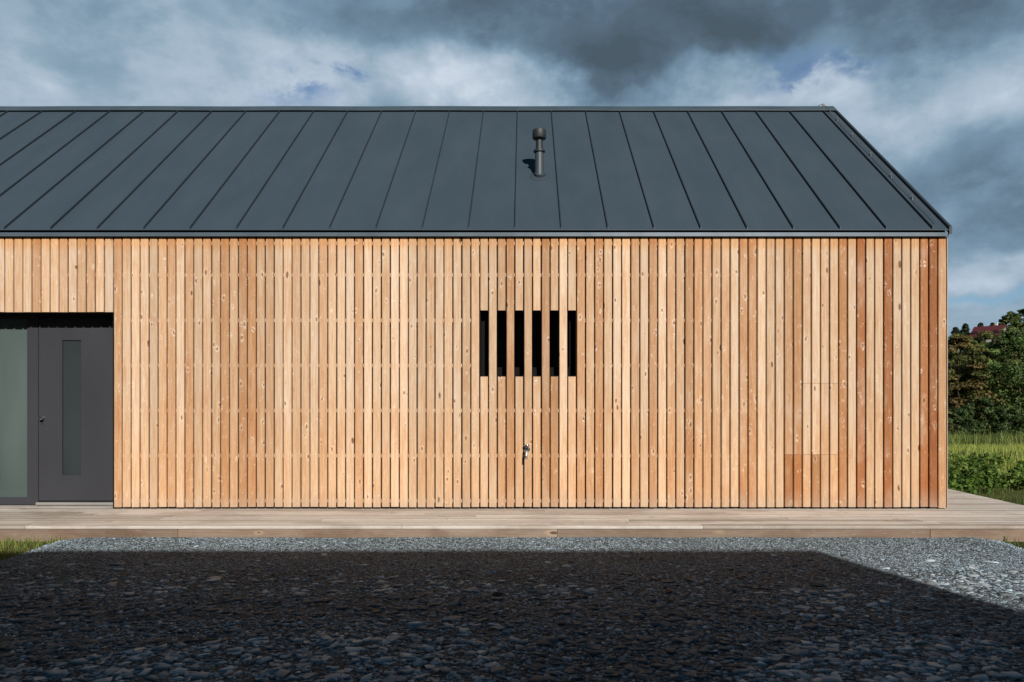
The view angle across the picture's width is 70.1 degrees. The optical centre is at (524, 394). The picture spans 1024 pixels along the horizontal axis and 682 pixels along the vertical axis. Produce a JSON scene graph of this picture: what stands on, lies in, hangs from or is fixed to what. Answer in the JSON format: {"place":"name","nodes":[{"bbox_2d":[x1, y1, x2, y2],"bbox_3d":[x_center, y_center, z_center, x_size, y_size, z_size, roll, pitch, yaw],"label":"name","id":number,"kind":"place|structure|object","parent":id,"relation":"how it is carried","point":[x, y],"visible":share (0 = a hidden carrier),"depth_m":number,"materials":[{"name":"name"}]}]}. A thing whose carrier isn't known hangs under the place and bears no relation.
{"place":"outdoors","nodes":[
{"label":"outdoors","id":0,"kind":"place"},
{"bbox_2d":[0,351,1023,559],"bbox_3d":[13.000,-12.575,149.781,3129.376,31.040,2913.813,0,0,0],"label":"ground","id":1,"kind":"structure","parent":0,"point":[1009,495],"depth_m":11.29,"materials":[{"name":"green plant"}]},
{"bbox_2d":[0,535,61,559],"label":"grass patch","id":2,"kind":"object","parent":1,"relation":"on","point":[3,542],"visible":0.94,"depth_m":7.56,"materials":[{"name":"green plant"}]},
{"bbox_2d":[0,103,951,507],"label":"timber house","id":3,"kind":"structure","parent":1,"relation":"on","point":[472,305],"depth_m":9.00,"materials":[{"name":"brown wood"}]},
{"bbox_2d":[0,315,29,504],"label":"side window","id":4,"kind":"structure","parent":3,"relation":"in","point":[14,329],"depth_m":9.32,"materials":[{"name":"glass"}]},
{"bbox_2d":[36,318,112,504],"bbox_3d":[-5.663,0.211,9.294,1.089,2.374,0.141,0,0,0],"label":"front door","id":5,"kind":"structure","parent":3,"relation":"in","point":[75,417],"depth_m":9.29,"materials":[{"name":"paint"}]},
{"bbox_2d":[480,311,576,376],"bbox_3d":[0.042,-0.633,9.165,1.200,0.818,0.269,0,0,0],"label":"window","id":6,"kind":"structure","parent":3,"relation":"in","point":[484,315],"depth_m":9.20,"materials":[{"name":"black glass"}]},
{"bbox_2d":[0,537,1023,681],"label":"gravel yard","id":7,"kind":"structure","parent":1,"relation":"on","point":[336,661],"depth_m":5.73,"materials":[{"name":"grey gravel"}]},
{"bbox_2d":[0,489,1023,541],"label":"wooden deck","id":8,"kind":"structure","parent":1,"relation":"on","point":[963,514],"depth_m":8.12,"materials":[{"name":"wood"}]},
{"bbox_2d":[948,358,963,418],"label":"russet tree","id":9,"kind":"object","parent":1,"relation":"on","point":[950,361],"visible":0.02,"depth_m":46.68,"materials":[{"name":"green plant"}]},
{"bbox_2d":[951,327,961,349],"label":"spruce tree","id":10,"kind":"object","parent":1,"relation":"on","point":[955,330],"visible":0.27,"depth_m":254.26,"materials":[{"name":"green plant"}]},
{"bbox_2d":[959,323,969,350],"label":"spruce tree","id":11,"kind":"object","parent":1,"relation":"on","point":[965,329],"visible":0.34,"depth_m":261.34,"materials":[{"name":"green plant"}]},
{"bbox_2d":[948,407,986,438],"bbox_3d":[23.206,1.932,39.617,2.778,2.546,2.694,0,0,0],"label":"shrub","id":12,"kind":"object","parent":1,"relation":"on","point":[960,413],"visible":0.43,"depth_m":38.89,"materials":[{"name":"green plant"}]},
{"bbox_2d":[948,333,1007,434],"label":"russet tree","id":13,"kind":"object","parent":1,"relation":"on","point":[973,387],"visible":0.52,"depth_m":43.12,"materials":[{"name":"green plant"}]},
{"bbox_2d":[966,340,992,349],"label":"hillside tree","id":14,"kind":"object","parent":1,"relation":"on","point":[982,342],"visible":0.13,"depth_m":206.28,"materials":[{"name":"green plant"}]},
{"bbox_2d":[952,398,1008,437],"bbox_3d":[25.101,1.665,40.138,2.707,3.066,2.298,0,0,34],"label":"shrub","id":15,"kind":"object","parent":1,"relation":"on","point":[982,409],"visible":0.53,"depth_m":39.81,"materials":[{"name":"green plant"}]},
{"bbox_2d":[948,339,1023,404],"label":"hillside woodland","id":16,"kind":"object","parent":1,"relation":"on","point":[960,362],"visible":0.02,"depth_m":117.64,"materials":[{"name":"green plant"}]},
{"bbox_2d":[948,451,1023,493],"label":"weeds","id":17,"kind":"object","parent":1,"relation":"on","point":[976,474],"visible":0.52,"depth_m":12.63,"materials":[{"name":"green plant"}]},
{"bbox_2d":[949,330,1023,433],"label":"leafy tree","id":18,"kind":"object","parent":1,"relation":"on","point":[964,378],"visible":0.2,"depth_m":45.76,"materials":[{"name":"green plant"}]},
{"bbox_2d":[969,323,1007,341],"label":"distant house","id":19,"kind":"structure","parent":1,"relation":"on","point":[995,328],"depth_m":233.79,"materials":[{"name":"red tile"}]},
{"bbox_2d":[956,471,1023,546],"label":"lawn grass","id":20,"kind":"structure","parent":1,"relation":"on","point":[999,497],"depth_m":11.38,"materials":[{"name":"green plant"}]},
{"bbox_2d":[968,326,1023,435],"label":"leafy tree","id":21,"kind":"object","parent":1,"relation":"on","point":[1006,336],"visible":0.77,"depth_m":42.69,"materials":[{"name":"green plant"}]},
{"bbox_2d":[977,406,1023,438],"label":"shrub","id":22,"kind":"object","parent":1,"relation":"on","point":[1016,414],"visible":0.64,"depth_m":38.87,"materials":[{"name":"green plant"}]},
{"bbox_2d":[998,311,1023,329],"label":"hillside tree","id":23,"kind":"object","parent":1,"relation":"on","point":[1010,317],"visible":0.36,"depth_m":248.24,"materials":[{"name":"green plant"}]},
{"bbox_2d":[1000,341,1023,424],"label":"leafy tree","id":24,"kind":"object","parent":1,"relation":"on","point":[1016,355],"visible":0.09,"depth_m":49.94,"materials":[{"name":"green plant"}]},
{"bbox_2d":[1007,309,1023,325],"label":"hillside tree","id":25,"kind":"object","parent":1,"relation":"on","point":[1021,312],"visible":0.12,"depth_m":262.36,"materials":[{"name":"green plant"}]},
{"bbox_2d":[1013,411,1023,428],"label":"shrub","id":26,"kind":"object","parent":1,"relation":"on","point":[1016,423],"visible":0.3,"depth_m":40.84,"materials":[{"name":"green plant"}]},
{"bbox_2d":[0,0,1023,338],"label":"sky","id":27,"kind":"structure","parent":0,"point":[936,87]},
{"bbox_2d":[948,442,1023,478],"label":"meadow grass","id":28,"kind":"structure","parent":0,"point":[982,449],"depth_m":19.43,"materials":[{"name":"green plant"}]},
{"bbox_2d":[948,428,1023,446],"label":"rough grass","id":29,"kind":"structure","parent":0,"point":[961,438],"depth_m":28.00,"materials":[{"name":"green plant"}]}
]}

